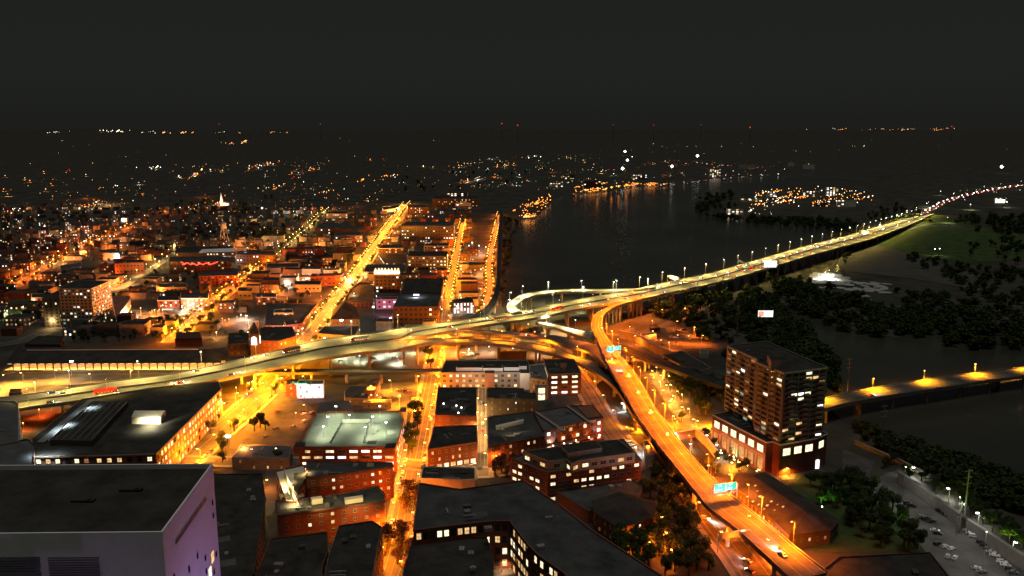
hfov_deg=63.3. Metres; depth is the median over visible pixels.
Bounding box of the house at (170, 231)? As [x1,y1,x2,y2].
[166,230,174,233]
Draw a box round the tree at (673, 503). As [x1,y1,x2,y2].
[669,500,679,514]
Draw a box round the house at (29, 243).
[27,241,33,245]
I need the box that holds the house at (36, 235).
[33,234,40,237]
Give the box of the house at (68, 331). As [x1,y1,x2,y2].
[62,327,78,335]
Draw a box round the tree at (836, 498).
[832,493,841,507]
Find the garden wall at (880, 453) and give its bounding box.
[854,440,931,478]
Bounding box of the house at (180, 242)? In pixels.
[175,240,185,245]
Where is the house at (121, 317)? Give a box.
[116,313,135,321]
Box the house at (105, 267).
[99,264,110,270]
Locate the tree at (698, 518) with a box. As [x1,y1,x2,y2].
[688,512,701,528]
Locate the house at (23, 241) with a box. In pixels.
[19,239,28,245]
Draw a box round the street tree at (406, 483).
[400,479,417,493]
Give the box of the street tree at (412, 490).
[406,484,417,506]
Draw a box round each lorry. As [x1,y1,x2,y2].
[93,386,117,394]
[283,345,300,352]
[350,335,367,340]
[494,315,508,320]
[551,305,562,310]
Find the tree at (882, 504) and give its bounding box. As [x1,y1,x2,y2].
[879,499,888,507]
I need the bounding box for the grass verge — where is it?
[897,215,971,224]
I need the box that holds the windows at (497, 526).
[423,524,561,575]
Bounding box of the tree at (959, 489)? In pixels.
[955,486,965,495]
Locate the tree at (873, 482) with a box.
[861,475,879,487]
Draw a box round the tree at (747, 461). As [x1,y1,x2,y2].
[743,457,750,467]
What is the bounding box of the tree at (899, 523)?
[896,520,904,527]
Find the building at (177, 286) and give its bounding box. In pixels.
[156,282,186,291]
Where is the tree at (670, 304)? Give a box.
[665,300,674,309]
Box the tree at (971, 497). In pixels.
[967,494,974,510]
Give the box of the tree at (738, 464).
[736,462,742,470]
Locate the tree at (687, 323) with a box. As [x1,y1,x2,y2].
[683,320,690,329]
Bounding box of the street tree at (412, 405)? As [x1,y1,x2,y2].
[407,402,417,417]
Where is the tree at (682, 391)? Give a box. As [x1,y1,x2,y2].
[678,389,684,399]
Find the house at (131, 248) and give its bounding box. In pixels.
[128,245,135,250]
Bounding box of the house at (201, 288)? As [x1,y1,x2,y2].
[199,284,210,292]
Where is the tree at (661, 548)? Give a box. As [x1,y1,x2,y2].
[655,541,666,557]
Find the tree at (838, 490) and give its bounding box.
[835,487,844,494]
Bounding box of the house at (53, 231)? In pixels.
[49,230,58,233]
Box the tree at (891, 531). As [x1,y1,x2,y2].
[886,526,894,542]
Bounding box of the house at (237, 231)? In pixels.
[234,230,242,233]
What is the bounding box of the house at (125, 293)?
[117,291,129,295]
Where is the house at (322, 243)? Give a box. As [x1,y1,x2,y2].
[319,241,325,245]
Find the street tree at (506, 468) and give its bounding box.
[502,464,510,476]
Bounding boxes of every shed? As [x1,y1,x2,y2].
[4,345,224,371]
[9,389,21,395]
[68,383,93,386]
[317,401,353,410]
[640,332,656,339]
[649,324,659,331]
[662,351,711,374]
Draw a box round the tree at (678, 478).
[673,473,684,483]
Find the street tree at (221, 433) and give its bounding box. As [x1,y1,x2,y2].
[218,430,224,436]
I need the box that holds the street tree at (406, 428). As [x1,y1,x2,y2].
[404,425,411,432]
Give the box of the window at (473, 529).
[471,526,475,532]
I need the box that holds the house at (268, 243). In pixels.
[264,241,272,245]
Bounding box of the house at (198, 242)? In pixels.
[195,239,201,245]
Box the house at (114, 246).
[108,244,118,250]
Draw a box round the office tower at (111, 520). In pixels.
[0,464,220,575]
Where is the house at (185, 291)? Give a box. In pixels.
[180,290,191,295]
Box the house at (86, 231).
[84,229,91,233]
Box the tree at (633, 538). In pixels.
[627,534,638,553]
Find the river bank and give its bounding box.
[632,289,844,412]
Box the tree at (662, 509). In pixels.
[655,504,668,514]
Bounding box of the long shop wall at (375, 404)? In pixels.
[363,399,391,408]
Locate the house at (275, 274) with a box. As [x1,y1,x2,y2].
[269,273,281,276]
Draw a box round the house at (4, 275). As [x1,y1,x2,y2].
[0,272,9,278]
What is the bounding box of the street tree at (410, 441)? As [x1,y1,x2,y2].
[406,437,416,452]
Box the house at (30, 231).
[25,229,34,233]
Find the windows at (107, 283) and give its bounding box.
[60,283,112,320]
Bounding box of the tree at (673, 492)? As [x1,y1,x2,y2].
[665,483,679,500]
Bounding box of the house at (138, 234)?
[135,232,144,237]
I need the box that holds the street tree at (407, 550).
[404,542,410,557]
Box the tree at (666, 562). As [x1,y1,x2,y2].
[660,557,673,575]
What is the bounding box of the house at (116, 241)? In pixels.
[112,240,121,243]
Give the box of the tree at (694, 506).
[685,501,697,509]
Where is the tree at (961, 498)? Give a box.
[958,490,968,507]
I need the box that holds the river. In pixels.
[500,168,1023,477]
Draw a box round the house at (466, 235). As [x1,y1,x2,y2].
[463,233,469,237]
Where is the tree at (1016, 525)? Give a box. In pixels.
[1009,521,1021,528]
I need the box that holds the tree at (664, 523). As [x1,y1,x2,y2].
[658,516,669,538]
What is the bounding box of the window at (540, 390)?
[538,388,544,393]
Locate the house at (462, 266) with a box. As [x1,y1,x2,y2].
[458,263,467,270]
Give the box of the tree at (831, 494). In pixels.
[828,491,835,502]
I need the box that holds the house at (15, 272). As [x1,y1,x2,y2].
[12,269,22,275]
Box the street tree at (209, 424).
[205,420,216,433]
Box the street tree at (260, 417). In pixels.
[256,412,264,426]
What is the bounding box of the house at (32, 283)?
[28,280,41,286]
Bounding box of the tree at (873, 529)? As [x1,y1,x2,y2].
[870,523,882,538]
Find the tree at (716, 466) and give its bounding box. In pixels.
[712,462,720,476]
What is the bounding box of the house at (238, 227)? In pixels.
[235,225,241,229]
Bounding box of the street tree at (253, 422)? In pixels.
[248,417,257,430]
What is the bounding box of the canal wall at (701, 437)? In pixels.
[674,428,717,456]
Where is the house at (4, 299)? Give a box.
[0,296,8,302]
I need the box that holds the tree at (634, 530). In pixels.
[629,525,645,536]
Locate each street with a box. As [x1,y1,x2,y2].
[0,327,63,346]
[15,226,132,286]
[36,313,191,322]
[115,250,175,288]
[163,258,277,342]
[166,334,301,339]
[179,457,510,475]
[187,366,297,454]
[222,385,285,399]
[264,470,277,515]
[276,210,328,256]
[297,203,407,344]
[382,345,443,575]
[437,222,464,337]
[472,388,487,476]
[482,215,498,308]
[581,372,649,469]
[603,420,711,433]
[606,304,710,335]
[647,369,695,426]
[682,482,771,575]
[885,223,977,235]
[904,185,1023,218]
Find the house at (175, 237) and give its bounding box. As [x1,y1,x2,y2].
[171,235,179,240]
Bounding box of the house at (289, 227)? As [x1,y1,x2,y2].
[286,226,293,229]
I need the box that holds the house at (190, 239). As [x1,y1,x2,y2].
[187,237,193,241]
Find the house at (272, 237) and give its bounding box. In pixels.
[270,235,277,240]
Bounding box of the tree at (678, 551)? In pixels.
[672,544,685,566]
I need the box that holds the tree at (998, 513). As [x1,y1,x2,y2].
[993,510,1002,516]
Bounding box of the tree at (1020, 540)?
[1016,532,1023,549]
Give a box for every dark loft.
[344,281,373,307]
[364,264,405,277]
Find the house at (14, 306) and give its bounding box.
[8,302,23,311]
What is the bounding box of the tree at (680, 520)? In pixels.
[675,515,685,534]
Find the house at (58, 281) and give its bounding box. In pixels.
[53,277,65,285]
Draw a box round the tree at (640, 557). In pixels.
[632,552,645,562]
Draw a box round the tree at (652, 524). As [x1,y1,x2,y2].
[650,521,656,528]
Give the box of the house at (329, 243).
[327,241,332,245]
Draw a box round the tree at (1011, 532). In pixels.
[1001,526,1017,543]
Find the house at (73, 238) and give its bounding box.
[68,236,78,241]
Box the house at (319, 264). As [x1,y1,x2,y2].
[313,263,324,269]
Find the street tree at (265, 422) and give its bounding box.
[260,420,269,429]
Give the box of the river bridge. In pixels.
[824,367,1023,422]
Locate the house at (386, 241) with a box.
[383,239,390,244]
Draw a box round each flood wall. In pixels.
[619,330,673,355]
[897,471,1023,570]
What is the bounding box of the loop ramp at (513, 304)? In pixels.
[507,286,655,329]
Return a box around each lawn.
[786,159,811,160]
[791,477,925,551]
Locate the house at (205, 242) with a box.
[202,240,209,245]
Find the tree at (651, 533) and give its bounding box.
[646,527,657,541]
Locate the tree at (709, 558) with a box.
[703,551,715,570]
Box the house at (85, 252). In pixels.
[79,250,89,255]
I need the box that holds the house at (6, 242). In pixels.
[2,240,12,245]
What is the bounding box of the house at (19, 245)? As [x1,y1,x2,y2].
[15,243,25,248]
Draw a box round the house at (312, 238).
[308,236,317,241]
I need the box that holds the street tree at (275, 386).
[272,383,277,393]
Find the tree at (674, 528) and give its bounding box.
[669,523,683,533]
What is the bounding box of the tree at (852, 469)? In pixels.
[844,465,860,478]
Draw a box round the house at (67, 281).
[63,278,76,285]
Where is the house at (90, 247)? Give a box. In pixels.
[83,244,93,250]
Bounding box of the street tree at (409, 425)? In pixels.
[406,421,416,428]
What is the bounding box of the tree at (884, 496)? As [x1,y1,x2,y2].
[877,490,890,503]
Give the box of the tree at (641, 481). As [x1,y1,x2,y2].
[639,478,648,492]
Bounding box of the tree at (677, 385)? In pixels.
[674,381,682,393]
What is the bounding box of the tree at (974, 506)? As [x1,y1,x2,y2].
[970,501,984,518]
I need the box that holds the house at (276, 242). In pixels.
[273,239,279,245]
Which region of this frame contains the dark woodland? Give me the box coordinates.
[500,189,1023,511]
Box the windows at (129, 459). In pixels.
[65,392,221,462]
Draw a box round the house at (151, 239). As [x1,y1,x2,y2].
[148,237,155,241]
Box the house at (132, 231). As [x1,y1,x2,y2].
[129,229,139,233]
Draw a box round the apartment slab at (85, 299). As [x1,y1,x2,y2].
[58,280,112,327]
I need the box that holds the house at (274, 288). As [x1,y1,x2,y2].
[270,284,279,292]
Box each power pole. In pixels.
[736,305,738,337]
[846,358,851,390]
[881,405,884,433]
[957,501,964,532]
[963,469,972,514]
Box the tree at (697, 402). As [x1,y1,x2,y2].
[693,397,706,415]
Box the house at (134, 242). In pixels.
[129,240,139,245]
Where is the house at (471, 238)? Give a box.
[469,236,473,241]
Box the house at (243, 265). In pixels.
[240,263,250,270]
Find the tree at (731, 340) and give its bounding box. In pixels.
[725,336,733,344]
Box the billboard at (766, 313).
[758,310,772,317]
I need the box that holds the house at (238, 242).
[235,239,245,245]
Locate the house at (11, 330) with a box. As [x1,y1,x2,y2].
[1,326,23,335]
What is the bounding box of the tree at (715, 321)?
[711,317,720,326]
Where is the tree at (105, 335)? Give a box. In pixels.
[101,333,108,341]
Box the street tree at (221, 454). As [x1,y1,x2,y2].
[217,450,225,462]
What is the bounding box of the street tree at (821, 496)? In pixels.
[815,491,826,504]
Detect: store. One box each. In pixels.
[317,325,359,339]
[382,205,399,211]
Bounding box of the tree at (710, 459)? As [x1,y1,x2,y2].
[704,454,714,472]
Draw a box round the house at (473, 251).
[469,248,477,255]
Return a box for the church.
[220,194,229,205]
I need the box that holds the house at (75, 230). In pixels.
[71,229,79,232]
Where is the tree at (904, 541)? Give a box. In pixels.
[900,527,913,546]
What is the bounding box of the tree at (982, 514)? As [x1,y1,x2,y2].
[979,510,987,523]
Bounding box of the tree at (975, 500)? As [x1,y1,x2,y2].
[969,498,980,514]
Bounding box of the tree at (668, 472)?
[662,466,675,481]
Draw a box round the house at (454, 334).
[448,332,457,335]
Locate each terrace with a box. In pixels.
[276,464,306,500]
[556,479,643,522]
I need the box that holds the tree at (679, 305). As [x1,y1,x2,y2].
[673,302,683,311]
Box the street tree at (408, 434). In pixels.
[402,430,414,447]
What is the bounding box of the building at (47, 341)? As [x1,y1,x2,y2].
[25,336,64,346]
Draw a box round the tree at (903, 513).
[897,508,909,519]
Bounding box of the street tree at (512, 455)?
[508,453,516,463]
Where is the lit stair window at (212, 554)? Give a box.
[211,550,213,562]
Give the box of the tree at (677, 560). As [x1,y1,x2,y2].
[668,552,682,571]
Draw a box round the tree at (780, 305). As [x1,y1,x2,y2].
[776,304,784,310]
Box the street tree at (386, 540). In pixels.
[383,534,392,556]
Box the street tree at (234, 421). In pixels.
[229,418,238,430]
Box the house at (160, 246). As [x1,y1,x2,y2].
[154,244,164,248]
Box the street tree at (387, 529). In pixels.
[382,522,396,546]
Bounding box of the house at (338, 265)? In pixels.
[336,262,346,270]
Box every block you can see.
[0,252,18,259]
[0,257,10,261]
[0,262,17,267]
[0,267,15,275]
[0,284,15,291]
[0,303,7,306]
[0,307,8,318]
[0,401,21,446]
[0,439,35,464]
[3,290,25,298]
[4,314,37,326]
[14,248,26,252]
[14,253,31,259]
[22,301,42,309]
[22,307,42,318]
[25,286,56,298]
[31,293,43,300]
[32,260,45,265]
[38,254,54,259]
[38,271,60,280]
[38,282,55,285]
[42,249,63,255]
[57,274,78,279]
[60,262,81,273]
[64,255,85,259]
[72,317,92,326]
[74,267,99,273]
[78,273,95,279]
[94,322,121,335]
[96,272,110,278]
[96,277,119,286]
[99,249,115,257]
[103,251,124,259]
[109,274,128,280]
[119,320,150,335]
[122,257,136,259]
[128,290,149,298]
[129,286,145,291]
[138,248,152,253]
[140,277,161,286]
[141,254,153,259]
[146,274,167,280]
[151,249,169,255]
[161,291,180,297]
[195,321,221,330]
[214,473,266,575]
[218,300,235,311]
[226,332,248,356]
[243,279,261,286]
[245,284,260,292]
[249,270,271,278]
[256,531,328,575]
[260,326,296,353]
[262,249,275,253]
[262,277,279,285]
[266,303,317,331]
[267,266,282,274]
[274,309,292,314]
[279,275,298,286]
[282,247,299,255]
[283,267,302,274]
[284,320,303,329]
[286,252,300,259]
[286,379,299,396]
[289,258,307,265]
[295,281,320,291]
[299,247,314,254]
[299,275,309,280]
[300,262,312,266]
[301,254,316,259]
[302,267,322,275]
[309,258,321,263]
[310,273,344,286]
[314,248,325,255]
[315,223,350,234]
[321,256,333,264]
[323,268,340,272]
[324,265,335,268]
[325,520,383,575]
[326,211,347,220]
[335,232,362,241]
[337,247,353,251]
[343,252,352,259]
[367,272,373,280]
[374,267,400,292]
[376,296,397,308]
[376,318,393,330]
[378,253,406,265]
[401,222,454,242]
[402,273,418,280]
[402,537,494,575]
[405,324,422,326]
[407,251,447,272]
[408,205,428,216]
[413,480,662,575]
[415,270,429,275]
[421,273,436,277]
[421,466,474,488]
[424,243,448,250]
[431,268,447,275]
[432,248,441,250]
[433,196,477,206]
[442,247,452,255]
[447,192,467,195]
[452,297,473,313]
[455,202,470,208]
[457,277,476,286]
[458,290,478,298]
[460,328,482,335]
[461,281,477,289]
[462,273,473,276]
[462,314,473,318]
[468,262,485,270]
[529,363,547,392]
[549,182,563,186]
[562,175,574,178]
[583,181,600,189]
[632,174,646,179]
[709,169,720,176]
[727,208,743,214]
[738,164,755,168]
[740,197,761,201]
[766,193,775,196]
[782,199,795,202]
[802,189,818,196]
[803,164,814,168]
[816,202,828,206]
[826,187,838,195]
[837,199,855,206]
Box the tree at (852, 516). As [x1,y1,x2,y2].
[844,506,858,525]
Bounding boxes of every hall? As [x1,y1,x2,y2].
[112,296,130,321]
[175,332,201,346]
[232,444,292,469]
[266,262,298,269]
[331,301,359,325]
[533,405,603,447]
[534,384,547,400]
[536,396,582,410]
[731,472,839,548]
[825,552,948,575]
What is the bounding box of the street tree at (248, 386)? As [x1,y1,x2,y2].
[245,383,251,392]
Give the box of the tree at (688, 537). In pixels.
[685,532,696,552]
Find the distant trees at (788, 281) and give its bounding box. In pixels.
[15,169,1023,325]
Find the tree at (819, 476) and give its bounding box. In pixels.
[813,469,828,486]
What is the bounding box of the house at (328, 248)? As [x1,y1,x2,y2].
[322,246,331,250]
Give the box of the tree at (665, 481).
[656,476,669,485]
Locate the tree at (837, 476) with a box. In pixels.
[825,470,843,491]
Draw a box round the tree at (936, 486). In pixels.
[932,483,941,493]
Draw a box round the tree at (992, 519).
[987,512,998,531]
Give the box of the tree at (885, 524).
[876,519,890,527]
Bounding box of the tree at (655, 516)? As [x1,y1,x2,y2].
[652,510,657,520]
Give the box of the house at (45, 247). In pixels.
[42,246,51,250]
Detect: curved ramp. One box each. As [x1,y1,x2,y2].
[398,338,667,471]
[457,329,615,380]
[535,320,597,343]
[591,296,826,575]
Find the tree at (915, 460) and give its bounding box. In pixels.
[911,456,917,465]
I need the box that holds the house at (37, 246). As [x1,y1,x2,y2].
[32,243,43,250]
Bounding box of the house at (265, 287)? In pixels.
[261,283,269,292]
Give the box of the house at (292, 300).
[288,299,297,302]
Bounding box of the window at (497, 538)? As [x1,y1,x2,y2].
[495,536,499,542]
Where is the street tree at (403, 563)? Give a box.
[400,556,406,567]
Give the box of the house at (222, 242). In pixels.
[219,240,226,245]
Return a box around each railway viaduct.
[240,368,441,383]
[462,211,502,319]
[610,339,724,394]
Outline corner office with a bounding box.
[543,359,581,394]
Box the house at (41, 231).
[38,230,45,233]
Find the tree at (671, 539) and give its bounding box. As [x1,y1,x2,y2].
[664,532,681,553]
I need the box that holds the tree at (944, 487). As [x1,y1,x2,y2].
[940,484,949,494]
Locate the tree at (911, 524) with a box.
[902,517,919,530]
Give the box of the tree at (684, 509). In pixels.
[677,503,692,515]
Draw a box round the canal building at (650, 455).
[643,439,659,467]
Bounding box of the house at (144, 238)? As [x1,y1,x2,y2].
[141,236,149,240]
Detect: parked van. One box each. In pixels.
[906,503,916,507]
[921,516,930,520]
[933,541,942,545]
[968,533,976,537]
[995,558,1007,562]
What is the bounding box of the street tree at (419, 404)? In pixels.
[411,399,424,409]
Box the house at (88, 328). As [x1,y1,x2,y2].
[79,325,94,335]
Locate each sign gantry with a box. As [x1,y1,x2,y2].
[603,345,620,357]
[667,275,697,290]
[710,481,737,501]
[717,529,750,552]
[858,230,871,236]
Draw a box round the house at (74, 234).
[70,233,79,236]
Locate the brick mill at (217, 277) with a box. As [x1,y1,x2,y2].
[199,270,238,285]
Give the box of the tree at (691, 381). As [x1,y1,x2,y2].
[688,376,694,384]
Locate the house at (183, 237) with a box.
[180,235,187,240]
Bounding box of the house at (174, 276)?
[168,273,181,280]
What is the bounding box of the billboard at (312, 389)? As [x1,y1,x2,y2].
[295,380,324,403]
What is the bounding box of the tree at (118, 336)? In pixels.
[115,332,121,340]
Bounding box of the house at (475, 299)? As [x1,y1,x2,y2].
[465,297,477,305]
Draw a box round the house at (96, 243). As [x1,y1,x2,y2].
[93,241,102,245]
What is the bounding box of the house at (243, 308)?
[237,305,248,311]
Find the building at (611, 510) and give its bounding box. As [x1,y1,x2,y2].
[591,492,656,544]
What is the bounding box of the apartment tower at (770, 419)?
[711,341,827,475]
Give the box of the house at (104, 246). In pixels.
[100,244,108,249]
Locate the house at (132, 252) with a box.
[128,251,137,254]
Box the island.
[757,269,936,336]
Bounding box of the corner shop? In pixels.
[344,386,369,405]
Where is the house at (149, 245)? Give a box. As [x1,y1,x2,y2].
[145,244,153,249]
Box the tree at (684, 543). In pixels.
[676,537,688,558]
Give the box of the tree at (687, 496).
[682,489,691,500]
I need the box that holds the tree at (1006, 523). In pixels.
[1000,519,1011,527]
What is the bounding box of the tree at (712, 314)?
[710,311,715,318]
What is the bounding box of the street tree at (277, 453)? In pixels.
[272,449,282,455]
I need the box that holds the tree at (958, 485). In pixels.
[954,482,963,496]
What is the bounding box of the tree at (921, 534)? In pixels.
[913,528,927,548]
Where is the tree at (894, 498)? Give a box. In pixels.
[888,492,901,509]
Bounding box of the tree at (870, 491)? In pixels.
[865,486,873,495]
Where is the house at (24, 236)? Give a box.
[19,235,29,239]
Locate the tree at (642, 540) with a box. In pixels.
[637,532,649,552]
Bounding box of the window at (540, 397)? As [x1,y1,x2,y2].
[538,394,544,399]
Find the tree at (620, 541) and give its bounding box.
[615,536,630,552]
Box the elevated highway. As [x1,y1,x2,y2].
[0,214,933,413]
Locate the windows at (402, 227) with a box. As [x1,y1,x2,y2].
[402,227,454,234]
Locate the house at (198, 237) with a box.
[194,236,202,241]
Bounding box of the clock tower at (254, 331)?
[249,322,260,355]
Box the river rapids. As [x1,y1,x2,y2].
[809,272,892,299]
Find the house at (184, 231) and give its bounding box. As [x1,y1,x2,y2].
[180,230,188,233]
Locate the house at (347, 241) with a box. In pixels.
[343,239,351,244]
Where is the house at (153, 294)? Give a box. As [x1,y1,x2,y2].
[147,291,162,298]
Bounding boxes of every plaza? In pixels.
[494,568,514,575]
[667,422,711,433]
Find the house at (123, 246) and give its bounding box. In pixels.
[119,243,128,250]
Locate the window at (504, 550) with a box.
[502,548,506,553]
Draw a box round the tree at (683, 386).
[679,384,686,390]
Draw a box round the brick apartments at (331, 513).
[275,485,385,542]
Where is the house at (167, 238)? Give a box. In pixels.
[163,236,171,240]
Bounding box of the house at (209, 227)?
[205,225,213,229]
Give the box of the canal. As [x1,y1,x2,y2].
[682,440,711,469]
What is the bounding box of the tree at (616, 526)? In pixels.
[611,521,626,535]
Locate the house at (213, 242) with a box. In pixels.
[209,240,218,245]
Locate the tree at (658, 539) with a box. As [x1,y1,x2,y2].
[652,535,666,555]
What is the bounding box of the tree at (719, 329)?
[714,325,726,339]
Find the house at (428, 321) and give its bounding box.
[422,319,434,324]
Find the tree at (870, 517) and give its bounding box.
[861,510,877,530]
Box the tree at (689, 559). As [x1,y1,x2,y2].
[682,551,696,575]
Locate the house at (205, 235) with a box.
[201,233,208,237]
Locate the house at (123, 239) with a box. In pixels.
[119,237,127,241]
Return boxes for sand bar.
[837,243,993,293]
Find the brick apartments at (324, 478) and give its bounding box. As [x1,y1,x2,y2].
[305,460,393,499]
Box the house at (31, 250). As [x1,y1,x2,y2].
[26,248,35,253]
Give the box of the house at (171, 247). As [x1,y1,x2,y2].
[164,244,174,250]
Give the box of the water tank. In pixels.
[220,221,228,240]
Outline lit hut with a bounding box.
[699,350,708,357]
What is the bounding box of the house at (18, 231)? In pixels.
[15,229,22,233]
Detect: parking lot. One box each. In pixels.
[0,373,166,396]
[228,393,313,455]
[318,347,425,368]
[352,382,418,411]
[445,346,571,358]
[455,254,485,303]
[625,328,634,331]
[843,449,873,477]
[868,468,1023,575]
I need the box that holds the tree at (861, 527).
[855,522,867,536]
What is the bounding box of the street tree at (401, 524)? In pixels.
[392,519,412,544]
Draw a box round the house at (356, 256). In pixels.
[353,254,360,259]
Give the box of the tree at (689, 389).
[686,386,693,395]
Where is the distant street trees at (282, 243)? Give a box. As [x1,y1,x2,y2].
[49,201,498,260]
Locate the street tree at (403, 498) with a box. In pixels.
[398,492,411,512]
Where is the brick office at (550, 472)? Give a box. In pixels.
[510,439,641,500]
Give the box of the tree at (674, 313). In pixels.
[671,309,677,320]
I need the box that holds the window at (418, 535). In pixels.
[416,533,421,539]
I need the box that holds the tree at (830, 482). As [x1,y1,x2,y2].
[821,476,835,495]
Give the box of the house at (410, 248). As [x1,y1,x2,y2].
[408,246,413,250]
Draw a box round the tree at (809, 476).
[804,472,815,485]
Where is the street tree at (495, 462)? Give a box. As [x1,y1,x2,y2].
[491,459,500,474]
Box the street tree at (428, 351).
[423,346,432,359]
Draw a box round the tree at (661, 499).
[656,494,667,505]
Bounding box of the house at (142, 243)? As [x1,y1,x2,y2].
[139,241,147,245]
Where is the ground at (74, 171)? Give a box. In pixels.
[0,135,1023,575]
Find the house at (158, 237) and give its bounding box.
[155,235,162,241]
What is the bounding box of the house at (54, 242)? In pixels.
[51,239,62,245]
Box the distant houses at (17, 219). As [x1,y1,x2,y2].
[0,203,471,233]
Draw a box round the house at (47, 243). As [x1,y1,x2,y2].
[44,241,50,245]
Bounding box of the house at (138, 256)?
[130,254,140,259]
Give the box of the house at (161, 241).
[157,240,167,243]
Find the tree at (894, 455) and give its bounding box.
[889,452,899,464]
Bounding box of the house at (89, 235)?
[87,233,93,237]
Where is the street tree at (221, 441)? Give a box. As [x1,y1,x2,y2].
[215,437,227,450]
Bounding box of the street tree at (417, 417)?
[413,414,421,427]
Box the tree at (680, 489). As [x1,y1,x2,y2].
[677,482,689,503]
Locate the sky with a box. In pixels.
[0,0,1023,130]
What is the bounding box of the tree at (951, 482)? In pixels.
[945,479,955,493]
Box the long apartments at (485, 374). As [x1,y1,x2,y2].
[440,360,532,389]
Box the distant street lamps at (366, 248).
[3,160,1006,321]
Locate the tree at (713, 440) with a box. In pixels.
[710,437,717,443]
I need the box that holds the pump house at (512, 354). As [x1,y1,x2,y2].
[499,349,526,359]
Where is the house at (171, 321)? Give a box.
[165,319,178,330]
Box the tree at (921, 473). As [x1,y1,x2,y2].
[917,471,925,480]
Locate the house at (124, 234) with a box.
[120,232,128,236]
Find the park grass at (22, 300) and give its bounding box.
[0,299,42,321]
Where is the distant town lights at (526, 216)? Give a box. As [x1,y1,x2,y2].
[6,128,976,241]
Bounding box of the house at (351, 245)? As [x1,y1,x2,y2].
[346,244,355,247]
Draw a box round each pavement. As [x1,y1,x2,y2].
[160,265,259,342]
[185,455,507,468]
[190,258,280,331]
[199,365,301,463]
[213,465,510,478]
[223,375,265,415]
[296,204,402,342]
[316,203,410,339]
[383,347,430,555]
[413,337,448,534]
[434,235,457,337]
[447,222,466,336]
[480,216,496,308]
[488,468,492,475]
[577,394,641,469]
[579,366,660,463]
[678,483,736,575]
[713,477,780,575]
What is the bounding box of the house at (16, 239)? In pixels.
[12,237,19,241]
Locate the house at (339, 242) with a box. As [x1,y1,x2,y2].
[334,239,342,245]
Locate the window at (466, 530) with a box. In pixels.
[464,527,469,533]
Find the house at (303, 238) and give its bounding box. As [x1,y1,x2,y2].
[299,236,307,241]
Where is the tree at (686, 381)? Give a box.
[681,377,689,393]
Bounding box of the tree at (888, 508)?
[878,506,894,519]
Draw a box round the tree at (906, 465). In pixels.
[902,463,911,473]
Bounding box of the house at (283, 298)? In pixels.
[277,296,287,302]
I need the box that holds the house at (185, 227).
[182,226,189,229]
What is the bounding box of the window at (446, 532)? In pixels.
[444,530,448,536]
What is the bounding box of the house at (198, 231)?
[194,229,203,233]
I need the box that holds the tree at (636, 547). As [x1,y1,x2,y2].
[630,541,641,553]
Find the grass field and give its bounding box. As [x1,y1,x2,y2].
[871,225,1023,261]
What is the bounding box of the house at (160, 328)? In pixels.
[149,325,166,335]
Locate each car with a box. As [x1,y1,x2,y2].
[742,558,752,563]
[744,568,754,573]
[778,551,786,556]
[932,531,942,534]
[946,546,955,550]
[970,565,981,569]
[975,569,987,572]
[985,549,996,552]
[989,552,1000,557]
[1000,562,1011,566]
[1003,566,1015,570]
[1007,569,1019,574]
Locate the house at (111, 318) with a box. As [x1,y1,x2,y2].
[107,316,115,321]
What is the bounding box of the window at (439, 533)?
[437,530,441,537]
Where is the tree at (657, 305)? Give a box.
[653,302,661,310]
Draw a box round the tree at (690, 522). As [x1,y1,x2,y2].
[682,511,698,530]
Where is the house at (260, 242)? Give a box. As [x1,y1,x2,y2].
[254,239,263,245]
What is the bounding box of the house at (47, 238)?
[44,236,52,240]
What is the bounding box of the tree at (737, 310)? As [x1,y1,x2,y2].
[733,306,744,312]
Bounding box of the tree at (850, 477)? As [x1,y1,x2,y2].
[844,471,862,490]
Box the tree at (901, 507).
[896,503,909,520]
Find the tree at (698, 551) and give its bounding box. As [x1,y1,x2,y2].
[690,543,705,569]
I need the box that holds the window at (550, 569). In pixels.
[549,567,552,575]
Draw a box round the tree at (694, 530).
[689,527,700,535]
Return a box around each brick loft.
[378,245,403,252]
[393,293,441,326]
[401,278,443,307]
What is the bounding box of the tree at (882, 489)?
[879,485,895,495]
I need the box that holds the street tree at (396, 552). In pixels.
[390,546,404,563]
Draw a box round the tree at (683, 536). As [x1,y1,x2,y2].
[681,530,689,540]
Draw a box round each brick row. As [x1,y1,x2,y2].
[115,260,144,273]
[157,296,179,307]
[181,293,208,307]
[256,293,276,304]
[342,236,355,243]
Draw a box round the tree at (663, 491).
[658,486,670,500]
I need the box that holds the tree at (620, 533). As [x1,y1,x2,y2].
[610,529,631,544]
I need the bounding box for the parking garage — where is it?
[293,407,406,471]
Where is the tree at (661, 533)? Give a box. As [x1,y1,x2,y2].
[653,525,670,537]
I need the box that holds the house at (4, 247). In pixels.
[0,245,8,250]
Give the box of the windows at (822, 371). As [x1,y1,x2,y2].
[728,348,825,441]
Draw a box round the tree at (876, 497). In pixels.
[868,493,880,511]
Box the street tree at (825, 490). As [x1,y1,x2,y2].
[818,485,831,501]
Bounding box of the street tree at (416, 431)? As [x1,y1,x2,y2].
[411,428,419,441]
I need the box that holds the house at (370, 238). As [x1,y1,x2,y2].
[368,235,373,241]
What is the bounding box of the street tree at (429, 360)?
[426,358,433,366]
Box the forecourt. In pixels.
[758,471,796,479]
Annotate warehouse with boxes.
[31,381,222,464]
[427,425,477,466]
[435,387,476,425]
[487,388,536,415]
[487,411,544,466]
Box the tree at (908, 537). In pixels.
[898,528,918,552]
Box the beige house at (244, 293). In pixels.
[237,287,252,299]
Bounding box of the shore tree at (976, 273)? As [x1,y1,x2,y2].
[973,270,979,277]
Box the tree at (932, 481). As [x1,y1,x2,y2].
[930,479,940,492]
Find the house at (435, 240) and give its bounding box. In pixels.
[431,239,439,242]
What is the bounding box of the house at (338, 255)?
[333,252,342,259]
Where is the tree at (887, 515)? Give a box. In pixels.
[879,508,896,524]

